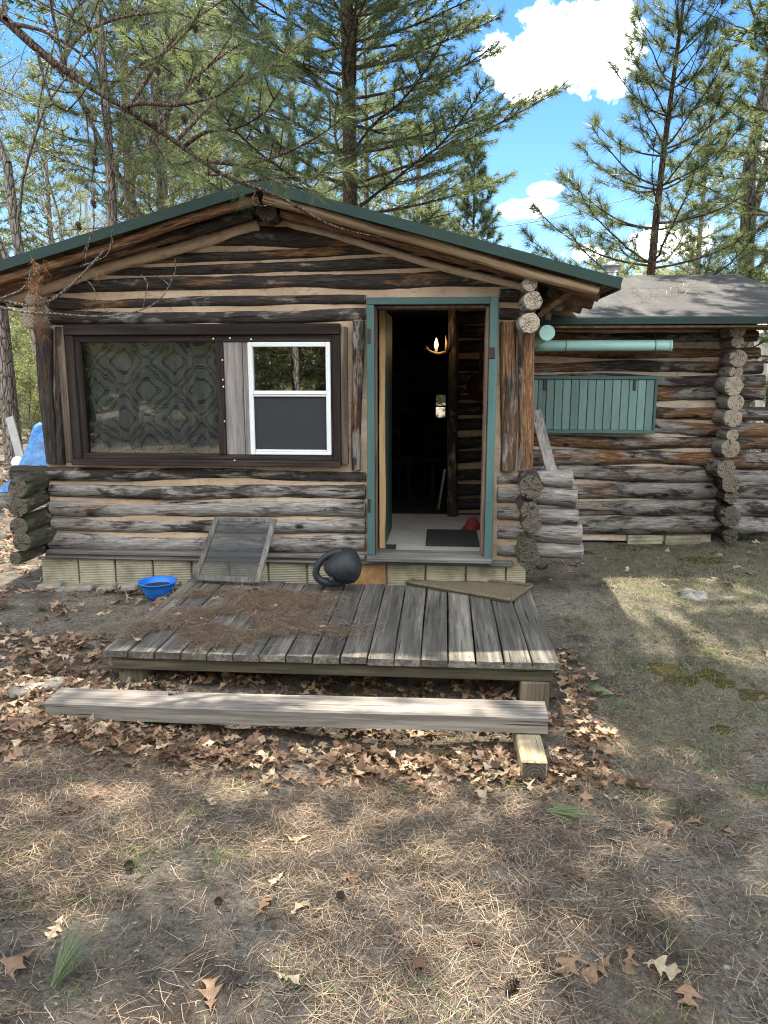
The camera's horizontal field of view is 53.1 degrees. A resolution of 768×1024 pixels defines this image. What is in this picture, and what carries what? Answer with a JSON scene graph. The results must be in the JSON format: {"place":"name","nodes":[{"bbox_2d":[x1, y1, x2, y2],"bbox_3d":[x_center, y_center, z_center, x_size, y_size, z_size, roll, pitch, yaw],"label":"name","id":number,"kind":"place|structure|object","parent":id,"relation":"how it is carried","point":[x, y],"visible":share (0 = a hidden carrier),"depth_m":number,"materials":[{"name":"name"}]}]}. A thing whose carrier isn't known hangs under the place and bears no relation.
{"place":"outdoors","nodes":[
{"label":"outdoors","id":0,"kind":"place"},
{"bbox_2d":[0,404,767,1023],"bbox_3d":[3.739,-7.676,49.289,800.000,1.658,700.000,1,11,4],"label":"ground","id":1,"kind":"structure","parent":0,"point":[552,600],"depth_m":2.72,"materials":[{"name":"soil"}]},
{"bbox_2d":[0,349,25,440],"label":"shrub","id":2,"kind":"object","parent":1,"relation":"on","point":[0,408],"visible":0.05,"depth_m":15.42,"materials":[{"name":"green plant"}]},
{"bbox_2d":[5,416,23,456],"bbox_3d":[-5.575,-1.076,11.650,0.424,0.753,0.096,10,14,42],"label":"pale board","id":3,"kind":"object","parent":1,"relation":"on","point":[14,435],"visible":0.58,"depth_m":11.64,"materials":[{"name":"wood"}]},
{"bbox_2d":[11,456,21,465],"bbox_3d":[-5.429,-0.730,11.413,0.200,0.200,0.030,1,11,4],"label":"round lid","id":4,"kind":"object","parent":1,"relation":"on","point":[15,460],"visible":0.46,"depth_m":11.39,"materials":[{"name":"white paint"}]},
{"bbox_2d":[0,948,34,981],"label":"oak leaf","id":5,"kind":"object","parent":1,"relation":"on","point":[15,962],"visible":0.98,"depth_m":2.17,"materials":[{"name":"plant"}]},
{"bbox_2d":[0,348,35,432],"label":"shrub","id":6,"kind":"object","parent":1,"relation":"on","point":[21,370],"visible":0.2,"depth_m":17.48,"materials":[{"name":"green plant"}]},
{"bbox_2d":[0,913,37,921],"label":"twig","id":7,"kind":"object","parent":1,"relation":"on","point":[12,917],"visible":1,"depth_m":2.37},
{"bbox_2d":[0,114,38,254],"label":"forest pine","id":8,"kind":"object","parent":1,"relation":"on","point":[8,244],"visible":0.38,"depth_m":21.33,"materials":[{"name":"green plant"}]},
{"bbox_2d":[10,319,35,412],"bbox_3d":[-10.920,-4.658,24.974,2.316,3.702,3.439,4,12,23],"label":"shrub","id":9,"kind":"object","parent":1,"relation":"on","point":[15,341],"visible":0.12,"depth_m":24.19,"materials":[{"name":"green plant"}]},
{"bbox_2d":[0,422,46,491],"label":"tarp","id":10,"kind":"object","parent":1,"relation":"on","point":[34,453],"visible":0.15,"depth_m":9.23,"materials":[{"name":"plastic"}]},
{"bbox_2d":[12,342,38,408],"bbox_3d":[-8.914,-3.309,19.587,2.580,2.776,1.737,-9,14,-39],"label":"shrub","id":11,"kind":"object","parent":1,"relation":"on","point":[30,371],"visible":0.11,"depth_m":19.50,"materials":[{"name":"green plant"}]},
{"bbox_2d":[12,326,40,422],"bbox_3d":[-9.747,-3.649,20.833,2.794,3.008,1.882,2,11,9],"label":"shrub","id":12,"kind":"object","parent":1,"relation":"on","point":[28,351],"visible":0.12,"depth_m":20.21,"materials":[{"name":"green plant"}]},
{"bbox_2d":[0,14,53,228],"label":"forest pine","id":13,"kind":"object","parent":1,"relation":"on","point":[28,188],"visible":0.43,"depth_m":17.27,"materials":[{"name":"green plant"}]},
{"bbox_2d":[14,351,40,438],"bbox_3d":[-7.303,-2.369,16.377,1.303,2.082,1.935,-5,12,-24],"label":"shrub","id":14,"kind":"object","parent":1,"relation":"on","point":[33,403],"visible":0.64,"depth_m":15.91,"materials":[{"name":"green plant"}]},
{"bbox_2d":[0,24,65,460],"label":"red pine","id":15,"kind":"object","parent":1,"relation":"on","point":[8,400],"visible":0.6,"depth_m":12.42,"materials":[{"name":"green plant"}]},
{"bbox_2d":[11,178,57,352],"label":"forest tree","id":16,"kind":"object","parent":1,"relation":"on","point":[32,243],"visible":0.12,"depth_m":45.08,"materials":[{"name":"green plant"}]},
{"bbox_2d":[7,675,67,698],"bbox_3d":[-1.762,0.891,3.919,0.282,0.020,0.136,-7,13,-33],"label":"slab","id":17,"kind":"object","parent":1,"relation":"on","point":[13,692],"depth_m":3.90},
{"bbox_2d":[3,164,80,250],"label":"forest tree","id":18,"kind":"object","parent":1,"relation":"on","point":[67,237],"visible":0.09,"depth_m":36.71,"materials":[{"name":"green plant"}]},
{"bbox_2d":[0,20,91,357],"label":"oak tree","id":19,"kind":"object","parent":1,"relation":"on","point":[14,210],"visible":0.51,"depth_m":10.82,"materials":[{"name":"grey plant"}]},
{"bbox_2d":[0,57,99,372],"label":"forest pine","id":20,"kind":"object","parent":1,"relation":"on","point":[49,236],"visible":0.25,"depth_m":22.79,"materials":[{"name":"green plant"}]},
{"bbox_2d":[0,0,100,234],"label":"forest tree","id":21,"kind":"object","parent":1,"relation":"on","point":[9,90],"visible":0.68,"depth_m":14.15,"materials":[{"name":"green plant"}]},
{"bbox_2d":[26,121,115,239],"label":"forest tree","id":22,"kind":"object","parent":1,"relation":"on","point":[86,209],"visible":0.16,"depth_m":29.65,"materials":[{"name":"green plant"}]},
{"bbox_2d":[50,914,96,986],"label":"fallen needles","id":23,"kind":"object","parent":1,"relation":"on","point":[59,972],"visible":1,"depth_m":2.15,"materials":[{"name":"plant"}]},
{"bbox_2d":[26,161,138,336],"bbox_3d":[-12.868,-9.558,32.444,5.549,9.674,5.253,-7,13,-32],"label":"forest tree","id":24,"kind":"object","parent":1,"relation":"on","point":[96,221],"visible":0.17,"depth_m":31.78,"materials":[{"name":"green plant"}]},
{"bbox_2d":[0,0,195,232],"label":"red pine","id":25,"kind":"object","parent":1,"relation":"on","point":[111,196],"visible":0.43,"depth_m":11.92,"materials":[{"name":"green plant"}]},
{"bbox_2d":[1,0,247,219],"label":"forest pine","id":26,"kind":"object","parent":1,"relation":"on","point":[42,148],"visible":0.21,"depth_m":14.72,"materials":[{"name":"green plant"}]},
{"bbox_2d":[101,142,156,222],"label":"forest pine","id":27,"kind":"object","parent":1,"relation":"on","point":[121,219],"visible":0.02,"depth_m":33.30,"materials":[{"name":"green plant"}]},
{"bbox_2d":[3,0,273,245],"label":"oak tree","id":28,"kind":"object","parent":1,"relation":"on","point":[114,167],"visible":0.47,"depth_m":11.73,"materials":[{"name":"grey plant"}]},
{"bbox_2d":[32,0,250,200],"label":"forest tree","id":29,"kind":"object","parent":1,"relation":"on","point":[131,80],"visible":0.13,"depth_m":14.79,"materials":[{"name":"green plant"}]},
{"bbox_2d":[70,0,224,221],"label":"forest pine","id":30,"kind":"object","parent":1,"relation":"on","point":[135,168],"visible":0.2,"depth_m":12.29,"materials":[{"name":"green plant"}]},
{"bbox_2d":[70,0,235,207],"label":"red pine","id":31,"kind":"object","parent":1,"relation":"on","point":[134,3],"visible":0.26,"depth_m":14.07,"materials":[{"name":"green plant"}]},
{"bbox_2d":[85,1,224,224],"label":"forest pine","id":32,"kind":"object","parent":1,"relation":"on","point":[88,195],"visible":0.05,"depth_m":24.38,"materials":[{"name":"green plant"}]},
{"bbox_2d":[137,576,176,600],"bbox_3d":[-1.501,0.513,5.108,0.256,0.116,0.256,1,11,4],"label":"plastic bowl","id":33,"kind":"object","parent":1,"relation":"on","point":[153,587],"visible":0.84,"depth_m":5.06,"materials":[{"name":"plastic"}]},
{"bbox_2d":[0,0,339,240],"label":"oak tree","id":34,"kind":"object","parent":1,"relation":"on","point":[120,198],"visible":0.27,"depth_m":15.53,"materials":[{"name":"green plant"}]},
{"bbox_2d":[0,0,380,237],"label":"overhanging pine","id":35,"kind":"object","parent":1,"relation":"on","point":[6,20],"visible":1,"depth_m":4.14,"materials":[{"name":"green plant"}]},
{"bbox_2d":[0,183,275,348],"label":"dead branch","id":36,"kind":"object","parent":35,"relation":"attached to","point":[39,304],"visible":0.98,"depth_m":4.57,"materials":[{"name":"wood"}]},
{"bbox_2d":[197,975,222,1011],"bbox_3d":[-0.487,1.333,2.140,0.071,0.027,0.116,1,11,4],"label":"oak leaf","id":37,"kind":"object","parent":1,"relation":"on","point":[210,991],"visible":1,"depth_m":2.15,"materials":[{"name":"plant"}]},
{"bbox_2d":[135,1,285,213],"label":"forest pine","id":38,"kind":"object","parent":1,"relation":"on","point":[211,138],"visible":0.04,"depth_m":17.68,"materials":[{"name":"green plant"}]},
{"bbox_2d":[172,12,263,202],"bbox_3d":[-4.231,-7.045,19.485,4.701,10.475,4.803,4,12,23],"label":"forest pine","id":39,"kind":"object","parent":1,"relation":"on","point":[223,167],"visible":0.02,"depth_m":19.02,"materials":[{"name":"green plant"}]},
{"bbox_2d":[237,981,257,986],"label":"twig","id":40,"kind":"object","parent":1,"relation":"on","point":[244,984],"visible":1,"depth_m":2.19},
{"bbox_2d":[254,897,272,915],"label":"oak leaf","id":41,"kind":"object","parent":1,"relation":"on","point":[262,903],"visible":1,"depth_m":2.48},
{"bbox_2d":[268,872,282,886],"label":"oak leaf","id":42,"kind":"object","parent":1,"relation":"on","point":[273,881],"visible":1,"depth_m":2.58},
{"bbox_2d":[276,971,300,984],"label":"oak leaf","id":43,"kind":"object","parent":1,"relation":"on","point":[294,978],"visible":1,"depth_m":2.20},
{"bbox_2d":[272,984,308,992],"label":"twig","id":44,"kind":"object","parent":1,"relation":"on","point":[285,989],"visible":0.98,"depth_m":2.17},
{"bbox_2d":[251,25,334,191],"bbox_3d":[-2.971,-8.909,24.741,4.321,12.555,4.403,-2,11,-12],"label":"forest pine","id":45,"kind":"object","parent":1,"relation":"on","point":[301,94],"visible":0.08,"depth_m":23.86,"materials":[{"name":"green plant"}]},
{"bbox_2d":[44,687,547,733],"bbox_3d":[-0.421,0.926,3.595,2.330,0.094,0.178,1,11,4],"label":"timber step","id":46,"kind":"object","parent":1,"relation":"on","point":[483,715],"visible":0.99,"depth_m":3.54,"materials":[{"name":"grey wood"}]},
{"bbox_2d":[219,25,375,198],"bbox_3d":[-2.271,-7.546,19.874,4.880,11.169,3.844,-7,13,-34],"label":"forest tree","id":47,"kind":"object","parent":1,"relation":"on","point":[333,184],"visible":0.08,"depth_m":19.62,"materials":[{"name":"green plant"}]},
{"bbox_2d":[289,900,309,913],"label":"oak leaf","id":48,"kind":"object","parent":1,"relation":"on","point":[297,905],"visible":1,"depth_m":2.47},
{"bbox_2d":[0,181,622,593],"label":"log cabin","id":49,"kind":"object","parent":1,"relation":"on","point":[280,363],"visible":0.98,"depth_m":5.05,"materials":[{"name":"wood"}]},
{"bbox_2d":[58,323,348,467],"bbox_3d":[-1.183,-0.773,5.103,1.910,0.916,0.230,1,11,4],"label":"window","id":50,"kind":"structure","parent":49,"relation":"in","point":[230,395],"depth_m":5.08,"materials":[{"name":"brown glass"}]},
{"bbox_2d":[377,310,391,547],"bbox_3d":[0.009,-0.608,5.590,0.061,1.617,0.740,1,11,4],"label":"door","id":51,"kind":"structure","parent":49,"relation":"in","point":[384,338],"depth_m":5.32,"materials":[{"name":"wood"}]},
{"bbox_2d":[403,415,446,498],"bbox_3d":[0.449,-0.553,7.616,0.380,0.782,0.380,8,13,38],"label":"chair","id":52,"kind":"object","parent":49,"relation":"on","point":[426,457],"visible":0.59,"depth_m":7.65,"materials":[{"name":"wood"}]},
{"bbox_2d":[426,336,448,354],"bbox_3d":[0.443,-1.356,6.256,0.274,0.157,0.092,-7,13,-32],"label":"wall lamp","id":53,"kind":"object","parent":49,"relation":"attached to","point":[436,352],"visible":1,"depth_m":6.26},
{"bbox_2d":[433,392,447,419],"bbox_3d":[0.679,-1.265,9.194,0.182,0.338,0.020,1,11,4],"label":"rear window","id":54,"kind":"structure","parent":49,"relation":"in","point":[434,393],"depth_m":9.18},
{"bbox_2d":[426,529,479,546],"bbox_3d":[0.507,0.190,5.724,0.385,0.012,0.533,1,11,4],"label":"rug","id":55,"kind":"object","parent":49,"relation":"on","point":[450,537],"visible":1,"depth_m":5.66,"materials":[{"name":"fabric"}]},
{"bbox_2d":[461,517,479,529],"bbox_3d":[0.686,0.090,6.035,0.160,0.098,0.108,1,11,4],"label":"red cloth","id":56,"kind":"object","parent":49,"relation":"on","point":[472,523],"visible":0.94,"depth_m":6.00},
{"bbox_2d":[466,350,483,401],"bbox_3d":[0.794,-1.122,6.330,0.240,0.420,0.060,1,11,4],"label":"copper pan","id":57,"kind":"object","parent":49,"relation":"hanging from","point":[474,386],"visible":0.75,"depth_m":6.36,"materials":[{"name":"metal"}]},
{"bbox_2d":[534,325,554,346],"bbox_3d":[1.061,-1.215,5.433,0.096,0.139,1.308,1,11,4],"label":"eave pipe","id":58,"kind":"object","parent":49,"relation":"attached to","point":[545,333],"visible":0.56,"depth_m":4.79,"materials":[{"name":"metal"}]},
{"bbox_2d":[534,409,556,469],"bbox_3d":[1.093,-0.445,5.225,0.070,0.494,0.231,-9,14,-39],"label":"leaning board","id":59,"kind":"object","parent":49,"relation":"attached to","point":[544,444],"visible":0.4,"depth_m":5.22,"materials":[{"name":"wood"}]},
{"bbox_2d":[102,579,559,710],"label":"wooden deck","id":60,"kind":"structure","parent":1,"relation":"on","point":[527,658],"depth_m":4.05,"materials":[{"name":"grey wood"}]},
{"bbox_2d":[193,517,276,582],"bbox_3d":[-0.996,0.250,5.100,0.569,0.424,0.126,1,11,4],"label":"leaning screen","id":61,"kind":"object","parent":60,"relation":"on","point":[235,549],"visible":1,"depth_m":5.11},
{"bbox_2d":[103,582,386,654],"bbox_3d":[-0.712,0.591,4.469,1.497,0.039,1.280,1,11,4],"label":"deck needle drift","id":62,"kind":"object","parent":60,"relation":"on","point":[282,625],"visible":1,"depth_m":4.36,"materials":[{"name":"plant"}]},
{"bbox_2d":[134,588,366,642],"bbox_3d":[-0.684,0.592,4.444,1.205,0.045,1.005,1,11,4],"label":"deck leaf scatter","id":63,"kind":"object","parent":62,"relation":"on","point":[234,591],"visible":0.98,"depth_m":4.39,"materials":[{"name":"brown plant"}]},
{"bbox_2d":[312,547,361,586],"bbox_3d":[-0.281,0.357,4.920,0.302,0.266,0.236,-5,12,-26],"label":"jug","id":64,"kind":"object","parent":60,"relation":"on","point":[342,566],"visible":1,"depth_m":4.88,"materials":[{"name":"black plastic"}]},
{"bbox_2d":[405,578,533,602],"bbox_3d":[0.566,0.476,5.070,0.769,0.029,0.402,7,13,32],"label":"doormat","id":65,"kind":"object","parent":60,"relation":"on","point":[505,591],"visible":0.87,"depth_m":4.99,"materials":[{"name":"fabric"}]},
{"bbox_2d":[336,890,344,898],"bbox_3d":[-0.144,1.263,2.532,0.031,0.036,0.033,1,11,4],"label":"pine cone","id":66,"kind":"object","parent":1,"relation":"on","point":[340,894],"visible":0.99,"depth_m":2.53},
{"bbox_2d":[111,0,577,256],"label":"white pine","id":67,"kind":"object","parent":1,"relation":"on","point":[348,32],"visible":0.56,"depth_m":9.38,"materials":[{"name":"green plant"}]},
{"bbox_2d":[317,15,443,404],"bbox_3d":[-0.428,-4.965,14.526,3.607,8.038,3.686,-3,11,-13],"label":"forest pine","id":68,"kind":"object","parent":1,"relation":"on","point":[372,88],"visible":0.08,"depth_m":13.82,"materials":[{"name":"green plant"}]},
{"bbox_2d":[0,414,767,1001],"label":"leaf litter","id":69,"kind":"object","parent":1,"relation":"on","point":[558,768],"visible":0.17,"depth_m":3.48,"materials":[{"name":"brown plant"}]},
{"bbox_2d":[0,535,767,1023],"bbox_3d":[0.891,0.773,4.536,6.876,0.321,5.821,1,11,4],"label":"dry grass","id":70,"kind":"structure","parent":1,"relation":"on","point":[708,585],"depth_m":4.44,"materials":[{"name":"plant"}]},
{"bbox_2d":[0,608,767,1023],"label":"bark crumbs","id":71,"kind":"object","parent":1,"relation":"on","point":[444,872],"visible":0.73,"depth_m":2.64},
{"bbox_2d":[1,545,766,1023],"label":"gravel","id":72,"kind":"structure","parent":1,"relation":"on","point":[727,967],"depth_m":3.04,"materials":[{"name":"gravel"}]},
{"bbox_2d":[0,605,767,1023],"bbox_3d":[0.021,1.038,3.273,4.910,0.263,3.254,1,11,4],"label":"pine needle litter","id":73,"kind":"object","parent":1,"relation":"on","point":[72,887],"visible":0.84,"depth_m":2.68,"materials":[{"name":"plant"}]},
{"bbox_2d":[52,804,81,813],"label":"oak leaf","id":74,"kind":"object","parent":73,"relation":"on","point":[64,808],"visible":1,"depth_m":2.92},
{"bbox_2d":[86,791,105,800],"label":"oak leaf","id":75,"kind":"object","parent":73,"relation":"on","point":[95,793],"visible":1,"depth_m":3.03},
{"bbox_2d":[124,860,133,870],"bbox_3d":[-0.877,1.216,2.647,0.038,0.037,0.040,1,11,4],"label":"pine cone","id":76,"kind":"object","parent":73,"relation":"on","point":[129,863],"visible":0.98,"depth_m":2.64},
{"bbox_2d":[285,834,309,841],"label":"oak leaf","id":77,"kind":"object","parent":73,"relation":"on","point":[294,838],"visible":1,"depth_m":2.81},
{"bbox_2d":[8,256,767,371],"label":"distant woods","id":78,"kind":"object","parent":1,"relation":"on","point":[637,269],"depth_m":43.91,"materials":[{"name":"plant"}]},
{"bbox_2d":[358,101,488,230],"bbox_3d":[1.398,-9.801,29.815,5.282,12.090,4.161,-4,11,-22],"label":"forest tree","id":79,"kind":"object","parent":1,"relation":"on","point":[389,199],"visible":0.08,"depth_m":29.31,"materials":[{"name":"green plant"}]},
{"bbox_2d":[370,1,485,408],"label":"forest pine","id":80,"kind":"object","parent":1,"relation":"on","point":[452,96],"visible":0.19,"depth_m":26.13,"materials":[{"name":"green plant"}]},
{"bbox_2d":[410,202,450,417],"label":"bushy pine","id":81,"kind":"object","parent":1,"relation":"on","point":[442,398],"depth_m":13.42,"materials":[{"name":"green plant"}]},
{"bbox_2d":[439,134,510,404],"bbox_3d":[1.609,-4.076,14.957,2.623,6.225,2.531,1,11,4],"label":"pine","id":82,"kind":"object","parent":1,"relation":"on","point":[487,216],"visible":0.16,"depth_m":14.37,"materials":[{"name":"green plant"}]},
{"bbox_2d":[505,976,519,992],"bbox_3d":[0.362,1.332,2.168,0.044,0.038,0.041,1,11,4],"label":"pine cone","id":83,"kind":"object","parent":1,"relation":"on","point":[510,986],"visible":1,"depth_m":2.16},
{"bbox_2d":[512,733,547,782],"bbox_3d":[0.646,1.069,3.433,0.110,0.126,0.406,1,11,4],"label":"wood block","id":84,"kind":"object","parent":1,"relation":"on","point":[531,757],"depth_m":3.28,"materials":[{"name":"wood"}]},
{"bbox_2d":[548,954,581,978],"bbox_3d":[0.538,1.315,2.224,0.120,0.020,0.080,-2,11,-13],"label":"oak leaf","id":85,"kind":"object","parent":1,"relation":"on","point":[568,962],"visible":1,"depth_m":2.23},
{"bbox_2d":[545,802,593,821],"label":"fallen needles","id":86,"kind":"object","parent":1,"relation":"on","point":[568,812],"visible":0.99,"depth_m":2.98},
{"bbox_2d":[581,953,611,983],"bbox_3d":[0.622,1.326,2.237,0.071,0.028,0.134,7,13,34],"label":"oak leaf","id":87,"kind":"object","parent":1,"relation":"on","point":[592,973],"visible":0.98,"depth_m":2.22,"materials":[{"name":"plant"}]},
{"bbox_2d":[589,685,613,695],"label":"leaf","id":88,"kind":"object","parent":1,"relation":"on","point":[605,691],"visible":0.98,"depth_m":3.95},
{"bbox_2d":[605,243,620,274],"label":"forest pine","id":89,"kind":"object","parent":1,"relation":"on","point":[608,259],"visible":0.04,"depth_m":28.32,"materials":[{"name":"green plant"}]},
{"bbox_2d":[513,0,767,406],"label":"young pine","id":90,"kind":"object","parent":1,"relation":"on","point":[678,25],"visible":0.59,"depth_m":8.86,"materials":[{"name":"green plant"}]},
{"bbox_2d":[533,261,767,544],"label":"log outbuilding","id":91,"kind":"structure","parent":1,"relation":"on","point":[646,446],"depth_m":6.45,"materials":[{"name":"wood"}]},
{"bbox_2d":[534,330,672,351],"bbox_3d":[1.754,-1.371,6.160,1.074,0.172,0.097,1,11,4],"label":"hanging pipe","id":92,"kind":"object","parent":91,"relation":"hanging from","point":[565,345],"visible":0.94,"depth_m":6.13,"materials":[{"name":"metal"}]},
{"bbox_2d":[587,273,767,310],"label":"roof needle litter","id":93,"kind":"object","parent":91,"relation":"on","point":[689,286],"visible":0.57,"depth_m":6.85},
{"bbox_2d":[643,955,681,980],"bbox_3d":[0.802,1.322,2.228,0.106,0.023,0.086,1,11,4],"label":"oak leaf","id":94,"kind":"object","parent":1,"relation":"on","point":[672,970],"visible":1,"depth_m":2.23,"materials":[{"name":"plant"}]},
{"bbox_2d":[662,821,673,836],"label":"oak leaf","id":95,"kind":"object","parent":1,"relation":"on","point":[669,824],"visible":1,"depth_m":2.88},
{"bbox_2d":[584,545,767,734],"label":"moss","id":96,"kind":"object","parent":1,"relation":"on","point":[689,680],"visible":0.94,"depth_m":4.14,"materials":[{"name":"plant"}]},
{"bbox_2d":[674,981,703,1006],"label":"oak leaf","id":97,"kind":"object","parent":1,"relation":"on","point":[688,987],"visible":1,"depth_m":2.14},
{"bbox_2d":[678,589,707,600],"bbox_3d":[2.055,0.547,5.123,0.195,0.042,0.239,6,12,31],"label":"stone","id":98,"kind":"object","parent":1,"relation":"on","point":[700,595],"visible":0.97,"depth_m":5.07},
{"bbox_2d":[641,48,762,274],"bbox_3d":[7.849,-6.652,19.541,4.337,9.458,4.244,1,11,4],"label":"forest pine","id":99,"kind":"object","parent":1,"relation":"on","point":[682,269],"visible":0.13,"depth_m":19.23,"materials":[{"name":"green plant"}]},
{"bbox_2d":[645,0,767,451],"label":"oak tree","id":100,"kind":"object","parent":1,"relation":"on","point":[753,199],"visible":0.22,"depth_m":10.86,"materials":[{"name":"green plant"}]},
{"bbox_2d":[657,0,767,451],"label":"red pine","id":101,"kind":"object","parent":1,"relation":"on","point":[752,110],"visible":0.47,"depth_m":9.81,"materials":[{"name":"green plant"}]},
{"bbox_2d":[693,0,767,197],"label":"forest pine","id":102,"kind":"object","parent":1,"relation":"on","point":[745,141],"visible":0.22,"depth_m":13.81,"materials":[{"name":"green plant"}]},
{"bbox_2d":[704,77,767,220],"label":"forest tree","id":103,"kind":"object","parent":1,"relation":"on","point":[739,158],"visible":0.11,"depth_m":22.09,"materials":[{"name":"green plant"}]},
{"bbox_2d":[466,183,732,229],"bbox_3d":[5.622,-9.367,24.343,13.903,2.236,0.023,1,11,4],"label":"overhead wire","id":104,"kind":"object","parent":103,"relation":"hanging from","point":[577,212],"visible":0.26,"depth_m":24.33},
{"bbox_2d":[725,827,749,837],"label":"oak leaf","id":105,"kind":"object","parent":1,"relation":"on","point":[731,831],"visible":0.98,"depth_m":2.89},
{"bbox_2d":[715,0,767,58],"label":"edge pine","id":106,"kind":"object","parent":1,"relation":"on","point":[757,25],"visible":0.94,"depth_m":9.02,"materials":[{"name":"green plant"}]},
{"bbox_2d":[754,324,767,422],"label":"camper trailer","id":107,"kind":"object","parent":1,"relation":"on","point":[764,351],"depth_m":11.57,"materials":[{"name":"white paint"}]},
{"bbox_2d":[0,0,767,353],"label":"sky","id":108,"kind":"structure","parent":0,"point":[549,40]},
{"bbox_2d":[380,544,395,548],"bbox_3d":[0.030,0.245,5.439,0.110,0.008,0.120,1,11,4],"label":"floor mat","id":109,"kind":"object","parent":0,"point":[390,546],"visible":0.74,"depth_m":5.43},
{"bbox_2d":[437,469,445,508],"bbox_3d":[0.502,-0.195,6.716,0.020,0.403,0.324,-1,11,-5],"label":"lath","id":110,"kind":"object","parent":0,"point":[441,488],"visible":1,"depth_m":6.70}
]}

